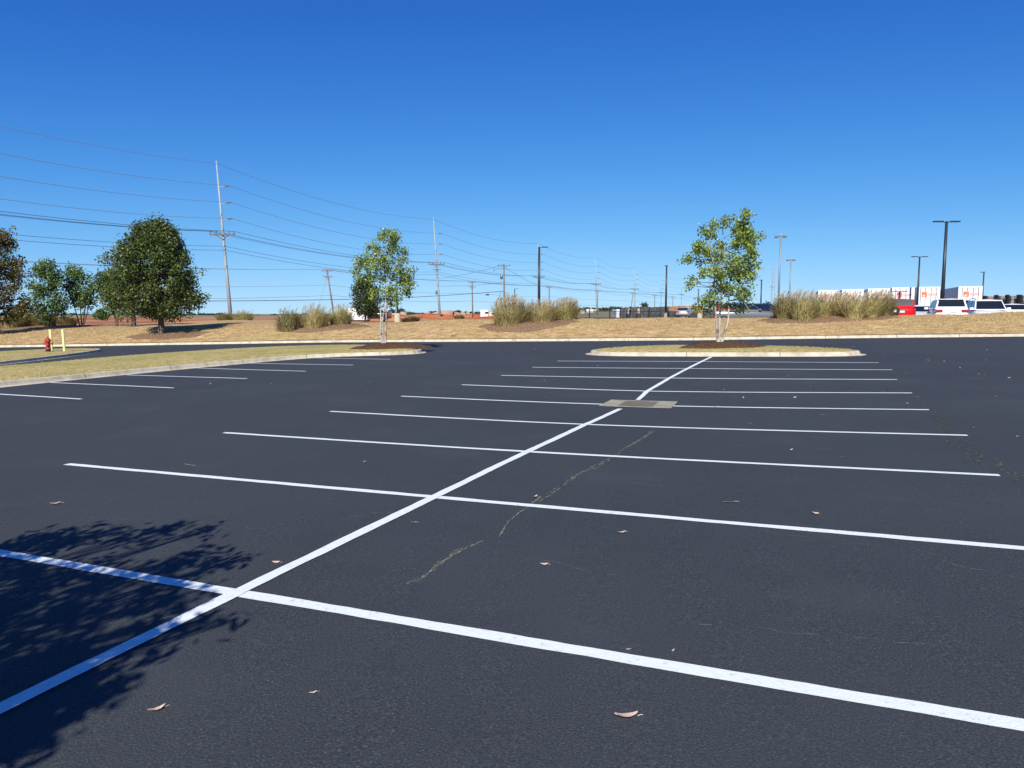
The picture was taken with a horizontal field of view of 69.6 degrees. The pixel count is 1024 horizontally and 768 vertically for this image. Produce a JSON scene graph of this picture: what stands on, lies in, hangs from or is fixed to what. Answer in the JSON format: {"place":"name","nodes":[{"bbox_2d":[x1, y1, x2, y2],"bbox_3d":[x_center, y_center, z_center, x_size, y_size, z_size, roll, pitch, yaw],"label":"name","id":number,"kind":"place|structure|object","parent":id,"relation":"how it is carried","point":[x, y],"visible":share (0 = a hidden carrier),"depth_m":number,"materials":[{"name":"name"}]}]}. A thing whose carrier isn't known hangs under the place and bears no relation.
{"place":"outdoors","nodes":[
{"label":"outdoors","id":0,"kind":"place"},
{"bbox_2d":[214,311,232,319],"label":"ornamental grass","id":1,"kind":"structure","parent":0,"point":[224,316],"depth_m":98.96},
{"bbox_2d":[228,309,256,319],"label":"ornamental grass","id":2,"kind":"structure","parent":0,"point":[242,315],"depth_m":97.98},
{"bbox_2d":[0,317,555,329],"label":"dirt field","id":3,"kind":"structure","parent":0,"point":[91,321],"depth_m":153.01,"materials":[{"name":"soil"}]},
{"bbox_2d":[91,307,111,320],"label":"bush","id":4,"kind":"object","parent":3,"relation":"on","point":[101,315],"visible":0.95,"depth_m":158.96,"materials":[{"name":"green plant"}]},
{"bbox_2d":[209,161,234,315],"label":"transmission pole","id":5,"kind":"object","parent":3,"relation":"on","point":[226,270],"visible":0.96,"depth_m":117.22,"materials":[{"name":"grey"}]},
{"bbox_2d":[0,176,685,288],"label":"power line","id":6,"kind":"object","parent":5,"relation":"attached to","point":[256,210],"visible":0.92,"depth_m":113.93,"materials":[{"name":"black metal"}]},
{"bbox_2d":[1,215,684,296],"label":"power line","id":7,"kind":"object","parent":5,"relation":"attached to","point":[255,241],"visible":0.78,"depth_m":123.23,"materials":[{"name":"grey metal"}]},
{"bbox_2d":[0,126,692,284],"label":"power line","id":8,"kind":"object","parent":5,"relation":"attached to","point":[262,180],"visible":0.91,"depth_m":119.58,"materials":[{"name":"black metal"}]},
{"bbox_2d":[4,199,689,294],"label":"power line","id":9,"kind":"object","parent":5,"relation":"attached to","point":[277,231],"visible":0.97,"depth_m":121.34,"materials":[{"name":"black metal"}]},
{"bbox_2d":[1,214,693,297],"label":"power line","id":10,"kind":"object","parent":5,"relation":"attached to","point":[252,239],"visible":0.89,"depth_m":120.46,"materials":[{"name":"grey metal"}]},
{"bbox_2d":[1,233,694,300],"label":"power line","id":11,"kind":"object","parent":5,"relation":"attached to","point":[250,251],"visible":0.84,"depth_m":121.32,"materials":[{"name":"grey metal"}]},
{"bbox_2d":[0,153,698,288],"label":"power line","id":12,"kind":"object","parent":5,"relation":"attached to","point":[272,200],"visible":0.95,"depth_m":118.74,"materials":[{"name":"black metal"}]},
{"bbox_2d":[323,269,333,311],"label":"wooden utility pole","id":13,"kind":"object","parent":3,"relation":"on","point":[329,287],"visible":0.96,"depth_m":157.84,"materials":[{"name":"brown wood"}]},
{"bbox_2d":[3,295,634,306],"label":"power line","id":14,"kind":"object","parent":13,"relation":"attached to","point":[353,297],"visible":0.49,"depth_m":161.32,"materials":[{"name":"black metal"}]},
{"bbox_2d":[37,283,656,302],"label":"power line","id":15,"kind":"object","parent":13,"relation":"attached to","point":[399,291],"visible":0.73,"depth_m":159.18,"materials":[{"name":"black metal"}]},
{"bbox_2d":[348,308,369,320],"bbox_3d":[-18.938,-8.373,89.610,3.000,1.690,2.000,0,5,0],"label":"box truck","id":16,"kind":"object","parent":3,"relation":"on","point":[356,318],"visible":0.14,"depth_m":88.64,"materials":[{"name":"white paint"}]},
{"bbox_2d":[349,274,384,321],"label":"dark tree","id":17,"kind":"object","parent":3,"relation":"on","point":[370,308],"visible":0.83,"depth_m":72.91,"materials":[{"name":"green plant"}]},
{"bbox_2d":[370,312,391,321],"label":"pickup truck","id":18,"kind":"object","parent":3,"relation":"on","point":[389,314],"visible":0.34,"depth_m":90.70,"materials":[{"name":"grey paint"}]},
{"bbox_2d":[370,315,440,320],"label":"dirt mound","id":19,"kind":"object","parent":3,"relation":"on","point":[422,318],"visible":0.38,"depth_m":127.87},
{"bbox_2d":[411,313,453,317],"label":"dirt mound","id":20,"kind":"object","parent":3,"relation":"on","point":[443,315],"visible":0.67,"depth_m":187.21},
{"bbox_2d":[428,218,443,315],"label":"transmission pole","id":21,"kind":"object","parent":3,"relation":"on","point":[437,293],"visible":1,"depth_m":183.44,"materials":[{"name":"grey"}]},
{"bbox_2d":[0,211,689,296],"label":"power line","id":22,"kind":"object","parent":21,"relation":"attached to","point":[255,236],"visible":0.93,"depth_m":116.92,"materials":[{"name":"grey metal"}]},
{"bbox_2d":[431,310,466,316],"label":"dirt mound","id":23,"kind":"object","parent":3,"relation":"on","point":[449,312],"visible":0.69,"depth_m":202.62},
{"bbox_2d":[494,264,509,299],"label":"wooden utility pole","id":24,"kind":"object","parent":3,"relation":"on","point":[503,275],"visible":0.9,"depth_m":141.97,"materials":[{"name":"grey wood"}]},
{"bbox_2d":[14,291,502,300],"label":"power line","id":25,"kind":"object","parent":24,"relation":"attached to","point":[345,299],"visible":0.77,"depth_m":139.28,"materials":[{"name":"grey metal"}]},
{"bbox_2d":[4,309,708,316],"bbox_3d":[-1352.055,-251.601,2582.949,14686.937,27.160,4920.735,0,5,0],"label":"ground","id":26,"kind":"structure","parent":0,"point":[603,314],"depth_m":380.46,"materials":[{"name":"soil"}]},
{"bbox_2d":[46,313,223,314],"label":"wood","id":27,"kind":"object","parent":26,"relation":"on","point":[182,314],"visible":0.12,"depth_m":640.27,"materials":[{"name":"green plant"}]},
{"bbox_2d":[381,310,480,314],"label":"wood","id":28,"kind":"object","parent":26,"relation":"on","point":[411,313],"visible":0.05,"depth_m":629.61,"materials":[{"name":"green plant"}]},
{"bbox_2d":[591,257,600,314],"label":"transmission pole","id":29,"kind":"object","parent":26,"relation":"on","point":[596,284],"visible":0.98,"depth_m":307.87,"materials":[{"name":"grey"}]},
{"bbox_2d":[594,290,600,314],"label":"wooden utility pole","id":30,"kind":"object","parent":26,"relation":"on","point":[597,291],"visible":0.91,"depth_m":276.74,"materials":[{"name":"brown wood"}]},
{"bbox_2d":[23,261,659,295],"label":"power line","id":31,"kind":"object","parent":30,"relation":"attached to","point":[333,270],"visible":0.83,"depth_m":161.90,"materials":[{"name":"black metal"}]},
{"bbox_2d":[30,261,663,295],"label":"power line","id":32,"kind":"object","parent":30,"relation":"attached to","point":[333,269],"visible":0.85,"depth_m":150.28,"materials":[{"name":"black metal"}]},
{"bbox_2d":[578,306,704,310],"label":"wood","id":33,"kind":"object","parent":26,"relation":"on","point":[610,308],"visible":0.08,"depth_m":703.65,"materials":[{"name":"green plant"}]},
{"bbox_2d":[771,266,774,303],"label":"lattice tower","id":34,"kind":"structure","parent":26,"relation":"on","point":[772,285],"depth_m":396.05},
{"bbox_2d":[774,234,786,303],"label":"street lamp","id":35,"kind":"object","parent":26,"relation":"on","point":[780,235],"visible":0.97,"depth_m":172.95,"materials":[{"name":"grey"}]},
{"bbox_2d":[786,258,794,296],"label":"street lamp","id":36,"kind":"object","parent":26,"relation":"on","point":[790,259],"visible":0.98,"depth_m":232.59,"materials":[{"name":"grey"}]},
{"bbox_2d":[0,337,1023,767],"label":"parking lot","id":37,"kind":"structure","parent":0,"point":[870,615],"depth_m":5.46,"materials":[{"name":"asphalt"}]},
{"bbox_2d":[0,348,101,364],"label":"island","id":38,"kind":"structure","parent":37,"relation":"on","point":[14,356],"depth_m":36.02,"materials":[{"name":"plant"}]},
{"bbox_2d":[43,336,52,351],"bbox_3d":[-23.955,-2.039,37.991,0.430,0.850,0.390,-1,6,-15],"label":"fire hydrant","id":39,"kind":"object","parent":38,"relation":"on","point":[47,340],"visible":0.98,"depth_m":37.93,"materials":[{"name":"red"}]},
{"bbox_2d":[61,329,65,350],"bbox_3d":[-23.299,-2.235,38.270,0.202,1.200,0.200,0,5,0],"label":"bollard","id":40,"kind":"object","parent":38,"relation":"on","point":[63,339],"visible":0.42,"depth_m":38.22,"materials":[{"name":"metal"}]},
{"bbox_2d":[0,345,425,387],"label":"island","id":41,"kind":"structure","parent":37,"relation":"on","point":[14,373],"depth_m":28.06,"materials":[{"name":"concrete"}]},
{"bbox_2d":[0,344,410,378],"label":"rough grass","id":42,"kind":"structure","parent":41,"relation":"on","point":[186,359],"depth_m":29.83,"materials":[{"name":"plant"}]},
{"bbox_2d":[350,343,434,349],"bbox_3d":[-5.707,-1.819,35.109,4.032,0.316,3.203,0,5,0],"label":"mulch bed","id":43,"kind":"object","parent":41,"relation":"on","point":[392,346],"visible":0.98,"depth_m":34.31,"materials":[{"name":"wood"}]},
{"bbox_2d":[349,224,418,342],"bbox_3d":[-6.052,-4.624,34.765,3.442,5.574,2.694,0,5,0],"label":"young tree","id":44,"kind":"object","parent":43,"relation":"on","point":[392,235],"visible":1,"depth_m":34.55,"materials":[{"name":"green plant"}]},
{"bbox_2d":[0,334,1023,346],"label":"kerb","id":45,"kind":"structure","parent":37,"relation":"on","point":[640,339],"depth_m":43.55,"materials":[{"name":"concrete"}]},
{"bbox_2d":[615,711,642,716],"bbox_3d":[0.531,1.486,3.314,0.153,0.026,0.053,6,-9,-18],"label":"fallen leaf","id":46,"kind":"object","parent":37,"relation":"on","point":[630,714],"visible":1,"depth_m":3.32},
{"bbox_2d":[599,400,677,407],"bbox_3d":[2.608,0.404,15.055,1.478,0.037,1.093,2,6,22],"label":"storm drain","id":47,"kind":"object","parent":37,"relation":"on","point":[642,403],"visible":1,"depth_m":15.03,"materials":[{"name":"concrete"}]},
{"bbox_2d":[586,345,865,356],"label":"island","id":48,"kind":"structure","parent":37,"relation":"on","point":[736,352],"depth_m":27.75,"materials":[{"name":"concrete"}]},
{"bbox_2d":[679,341,765,348],"bbox_3d":[8.553,-1.620,30.301,3.731,0.314,2.811,0,5,0],"label":"mulch bed","id":49,"kind":"object","parent":48,"relation":"on","point":[714,345],"visible":0.94,"depth_m":29.48,"materials":[{"name":"wood"}]},
{"bbox_2d":[677,207,765,341],"bbox_3d":[8.533,-4.332,29.944,3.460,5.404,3.024,0,5,0],"label":"young tree","id":50,"kind":"object","parent":49,"relation":"on","point":[746,236],"visible":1,"depth_m":29.49,"materials":[{"name":"green plant"}]},
{"bbox_2d":[598,344,851,350],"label":"rough grass","id":51,"kind":"structure","parent":48,"relation":"on","point":[727,350],"depth_m":28.61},
{"bbox_2d":[0,311,1023,344],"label":"lawn","id":52,"kind":"structure","parent":0,"point":[450,330],"depth_m":47.04,"materials":[{"name":"plant"}]},
{"bbox_2d":[0,225,38,333],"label":"autumn tree","id":53,"kind":"object","parent":52,"relation":"on","point":[22,307],"visible":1,"depth_m":56.28,"materials":[{"name":"green plant"}]},
{"bbox_2d":[0,325,89,328],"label":"pine straw bed","id":54,"kind":"object","parent":52,"relation":"on","point":[36,326],"visible":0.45,"depth_m":64.43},
{"bbox_2d":[0,315,24,327],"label":"ornamental grass","id":55,"kind":"object","parent":54,"relation":"on","point":[11,325],"depth_m":63.39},
{"bbox_2d":[19,313,33,325],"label":"ornamental grass","id":56,"kind":"object","parent":54,"relation":"on","point":[26,322],"depth_m":65.49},
{"bbox_2d":[25,314,43,325],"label":"ornamental grass","id":57,"kind":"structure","parent":54,"relation":"on","point":[35,322],"depth_m":65.72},
{"bbox_2d":[25,256,72,326],"bbox_3d":[-40.539,-7.951,64.141,3.637,6.196,3.190,3,6,27],"label":"myrtle tree","id":58,"kind":"object","parent":54,"relation":"on","point":[52,276],"visible":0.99,"depth_m":63.78,"materials":[{"name":"green plant"}]},
{"bbox_2d":[39,310,64,324],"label":"ornamental grass","id":59,"kind":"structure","parent":54,"relation":"on","point":[52,322],"depth_m":66.52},
{"bbox_2d":[58,261,99,324],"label":"myrtle tree","id":60,"kind":"object","parent":54,"relation":"on","point":[79,298],"visible":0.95,"depth_m":65.78,"materials":[{"name":"green plant"}]},
{"bbox_2d":[56,313,80,324],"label":"ornamental grass","id":61,"kind":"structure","parent":52,"relation":"on","point":[69,320],"depth_m":69.34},
{"bbox_2d":[88,268,129,325],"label":"tree","id":62,"kind":"object","parent":52,"relation":"on","point":[102,278],"visible":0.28,"depth_m":65.59,"materials":[{"name":"green plant"}]},
{"bbox_2d":[97,259,161,326],"bbox_3d":[-32.229,-7.808,62.137,5.094,6.244,4.547,0,5,0],"label":"oak tree","id":63,"kind":"object","parent":52,"relation":"on","point":[124,312],"visible":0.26,"depth_m":61.68,"materials":[{"name":"green plant"}]},
{"bbox_2d":[94,212,211,334],"bbox_3d":[-25.288,-7.767,51.932,6.518,8.687,6.666,-5,8,-44],"label":"oak tree","id":64,"kind":"object","parent":52,"relation":"on","point":[157,244],"visible":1,"depth_m":51.06,"materials":[{"name":"green plant"}]},
{"bbox_2d":[126,331,209,339],"bbox_3d":[-24.542,-3.440,52.238,6.367,0.585,2.964,0,5,0],"label":"pine straw bed","id":65,"kind":"object","parent":52,"relation":"on","point":[171,335],"visible":0.99,"depth_m":52.02,"materials":[{"name":"plant"}]},
{"bbox_2d":[275,324,370,332],"bbox_3d":[-13.713,-4.002,53.078,7.409,0.635,3.608,0,5,0],"label":"pine straw bed","id":66,"kind":"object","parent":52,"relation":"on","point":[328,327],"visible":0.56,"depth_m":52.16,"materials":[{"name":"plant"}]},
{"bbox_2d":[270,306,310,331],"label":"ornamental grass","id":67,"kind":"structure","parent":66,"relation":"on","point":[288,323],"depth_m":52.01,"materials":[{"name":"plant"}]},
{"bbox_2d":[296,302,333,328],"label":"ornamental grass","id":68,"kind":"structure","parent":66,"relation":"on","point":[315,319],"depth_m":52.30,"materials":[{"name":"plant"}]},
{"bbox_2d":[328,303,357,323],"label":"ornamental grass","id":69,"kind":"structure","parent":52,"relation":"on","point":[342,316],"depth_m":53.87,"materials":[{"name":"plant"}]},
{"bbox_2d":[394,277,400,321],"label":"street lamp","id":70,"kind":"object","parent":52,"relation":"on","point":[397,317],"visible":0.71,"depth_m":71.47,"materials":[{"name":"concrete"}]},
{"bbox_2d":[401,315,420,321],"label":"ornamental grass","id":71,"kind":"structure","parent":52,"relation":"on","point":[411,319],"depth_m":79.11,"materials":[{"name":"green plant"}]},
{"bbox_2d":[478,319,578,332],"bbox_3d":[1.111,-3.804,48.087,6.926,0.880,4.168,0,5,0],"label":"pine straw bed","id":72,"kind":"object","parent":52,"relation":"on","point":[526,326],"visible":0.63,"depth_m":47.13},
{"bbox_2d":[487,292,534,326],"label":"ornamental grass","id":73,"kind":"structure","parent":72,"relation":"on","point":[512,314],"depth_m":47.59,"materials":[{"name":"plant"}]},
{"bbox_2d":[523,299,536,320],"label":"ornamental grass","id":74,"kind":"object","parent":72,"relation":"on","point":[527,315],"depth_m":49.26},
{"bbox_2d":[529,298,560,322],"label":"ornamental grass","id":75,"kind":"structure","parent":72,"relation":"on","point":[542,313],"depth_m":47.75,"materials":[{"name":"plant"}]},
{"bbox_2d":[538,247,547,303],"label":"street lamp","id":76,"kind":"object","parent":52,"relation":"on","point":[539,272],"visible":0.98,"depth_m":77.12,"materials":[{"name":"brown metal"}]},
{"bbox_2d":[553,296,582,319],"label":"ornamental grass","id":77,"kind":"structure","parent":52,"relation":"on","point":[569,310],"depth_m":49.23,"materials":[{"name":"plant"}]},
{"bbox_2d":[814,291,839,316],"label":"ornamental grass","id":78,"kind":"object","parent":52,"relation":"on","point":[826,309],"depth_m":45.95,"materials":[{"name":"plant"}]},
{"bbox_2d":[757,315,899,322],"bbox_3d":[19.955,-4.031,45.980,9.206,0.514,3.414,0,5,0],"label":"pine straw bed","id":79,"kind":"object","parent":52,"relation":"on","point":[826,319],"visible":0.68,"depth_m":45.16,"materials":[{"name":"plant"}]},
{"bbox_2d":[768,289,796,318],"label":"ornamental grass","id":80,"kind":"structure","parent":79,"relation":"on","point":[781,309],"depth_m":46.21,"materials":[{"name":"plant"}]},
{"bbox_2d":[787,287,821,320],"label":"ornamental grass","id":81,"kind":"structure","parent":79,"relation":"on","point":[803,308],"depth_m":44.98,"materials":[{"name":"plant"}]},
{"bbox_2d":[834,290,875,319],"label":"ornamental grass","id":82,"kind":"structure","parent":79,"relation":"on","point":[854,309],"depth_m":44.97,"materials":[{"name":"plant"}]},
{"bbox_2d":[861,291,888,316],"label":"ornamental grass","id":83,"kind":"object","parent":79,"relation":"on","point":[877,310],"depth_m":45.66,"materials":[{"name":"plant"}]},
{"bbox_2d":[874,289,901,315],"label":"ornamental grass","id":84,"kind":"object","parent":79,"relation":"on","point":[891,308],"depth_m":46.33,"materials":[{"name":"plant"}]},
{"bbox_2d":[828,290,851,315],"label":"ornamental grass","id":85,"kind":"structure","parent":52,"relation":"on","point":[839,298],"depth_m":46.54,"materials":[{"name":"plant"}]},
{"bbox_2d":[0,0,1023,313],"label":"sky","id":86,"kind":"structure","parent":0,"point":[607,131],"materials":[{"name":"blue"}]},
{"bbox_2d":[619,308,627,317],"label":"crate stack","id":87,"kind":"object","parent":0,"point":[623,315],"visible":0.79,"depth_m":120.78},
{"bbox_2d":[640,307,648,317],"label":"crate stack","id":88,"kind":"object","parent":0,"point":[644,308],"visible":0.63,"depth_m":119.73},
{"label":"rear parking lot","id":89,"kind":"structure","parent":0,"visible":0},
{"bbox_2d":[577,309,708,318],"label":"metal fence","id":90,"kind":"object","parent":89,"relation":"on","point":[586,313],"visible":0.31,"depth_m":98.78,"materials":[{"name":"black"}]},
{"bbox_2d":[663,265,667,317],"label":"street lamp","id":91,"kind":"object","parent":89,"relation":"on","point":[665,315],"visible":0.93,"depth_m":102.21,"materials":[{"name":"metal"}]},
{"bbox_2d":[676,308,692,317],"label":"parked car","id":92,"kind":"object","parent":89,"relation":"on","point":[683,312],"visible":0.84,"depth_m":97.67,"materials":[{"name":"silver metal"}]},
{"bbox_2d":[710,302,773,318],"bbox_3d":[20.828,-6.342,65.696,5.950,1.946,2.360,0,5,4],"label":"pickup truck","id":93,"kind":"object","parent":89,"relation":"on","point":[755,311],"visible":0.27,"depth_m":64.75,"materials":[{"name":"grey paint"}]},
{"bbox_2d":[753,303,773,310],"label":"parked suv","id":94,"kind":"object","parent":89,"relation":"on","point":[764,306],"visible":0.06,"depth_m":69.00,"materials":[{"name":"blue paint"}]},
{"bbox_2d":[815,290,839,301],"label":"semi trailer","id":95,"kind":"object","parent":89,"relation":"on","point":[827,291],"visible":0.18,"depth_m":100.38,"materials":[{"name":"grey"}]},
{"bbox_2d":[839,289,863,299],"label":"semi trailer","id":96,"kind":"object","parent":89,"relation":"on","point":[849,291],"visible":0.13,"depth_m":99.26,"materials":[{"name":"grey"}]},
{"bbox_2d":[864,288,889,300],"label":"semi trailer","id":97,"kind":"object","parent":89,"relation":"on","point":[866,291],"visible":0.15,"depth_m":98.43,"materials":[{"name":"grey"}]},
{"bbox_2d":[884,299,915,315],"bbox_3d":[26.150,-4.865,50.150,2.219,1.846,4.445,2,6,20],"label":"red offroad car","id":98,"kind":"object","parent":89,"relation":"on","point":[907,306],"visible":0.2,"depth_m":48.24,"materials":[{"name":"red paint"}]},
{"bbox_2d":[890,287,914,298],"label":"semi trailer","id":99,"kind":"object","parent":89,"relation":"on","point":[909,293],"visible":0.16,"depth_m":97.05,"materials":[{"name":"grey"}]},
{"bbox_2d":[911,256,927,304],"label":"street lamp","id":100,"kind":"object","parent":89,"relation":"on","point":[917,299],"visible":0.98,"depth_m":94.07,"materials":[{"name":"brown metal"}]},
{"bbox_2d":[914,305,928,314],"bbox_3d":[29.609,-4.999,53.289,2.172,1.476,4.650,2,6,22],"label":"parked car","id":101,"kind":"object","parent":89,"relation":"on","point":[920,309],"visible":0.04,"depth_m":52.65,"materials":[{"name":"white paint"}]},
{"bbox_2d":[914,287,939,305],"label":"semi trailer","id":102,"kind":"object","parent":89,"relation":"on","point":[927,295],"visible":0.23,"depth_m":95.90,"materials":[{"name":"grey"}]},
{"bbox_2d":[924,299,968,314],"bbox_3d":[28.610,-4.731,48.547,2.313,1.746,4.750,2,6,22],"label":"parked suv","id":103,"kind":"object","parent":89,"relation":"on","point":[948,306],"visible":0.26,"depth_m":46.67,"materials":[{"name":"white paint"}]},
{"bbox_2d":[933,221,960,298],"bbox_3d":[34.860,-8.942,59.419,2.085,8.305,0.340,0,5,0],"label":"street lamp","id":104,"kind":"object","parent":89,"relation":"on","point":[942,296],"visible":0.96,"depth_m":59.24,"materials":[{"name":"brown metal"}]},
{"bbox_2d":[940,286,982,300],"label":"semi trailer","id":105,"kind":"object","parent":89,"relation":"on","point":[965,292],"visible":0.3,"depth_m":94.06,"materials":[{"name":"grey"}]},
{"bbox_2d":[967,298,1010,313],"bbox_3d":[31.788,-4.823,49.288,2.341,1.847,4.650,2,6,21],"label":"parked suv","id":106,"kind":"object","parent":89,"relation":"on","point":[981,306],"visible":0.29,"depth_m":48.59,"materials":[{"name":"white paint"}]},
{"bbox_2d":[1004,304,1023,311],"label":"parked car","id":107,"kind":"object","parent":89,"relation":"on","point":[1016,307],"visible":0.04,"depth_m":53.91,"materials":[{"name":"white paint"}]},
{"bbox_2d":[1016,295,1021,303],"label":"rack upright","id":108,"kind":"object","parent":89,"relation":"on","point":[1018,299],"visible":0.39,"depth_m":101.66,"materials":[{"name":"black"}]},
{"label":"transmission pole","id":109,"kind":"object","parent":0,"visible":0},
{"bbox_2d":[17,240,684,299],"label":"power line","id":110,"kind":"object","parent":109,"relation":"attached to","point":[284,261],"visible":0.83,"depth_m":129.06,"materials":[{"name":"grey metal"}]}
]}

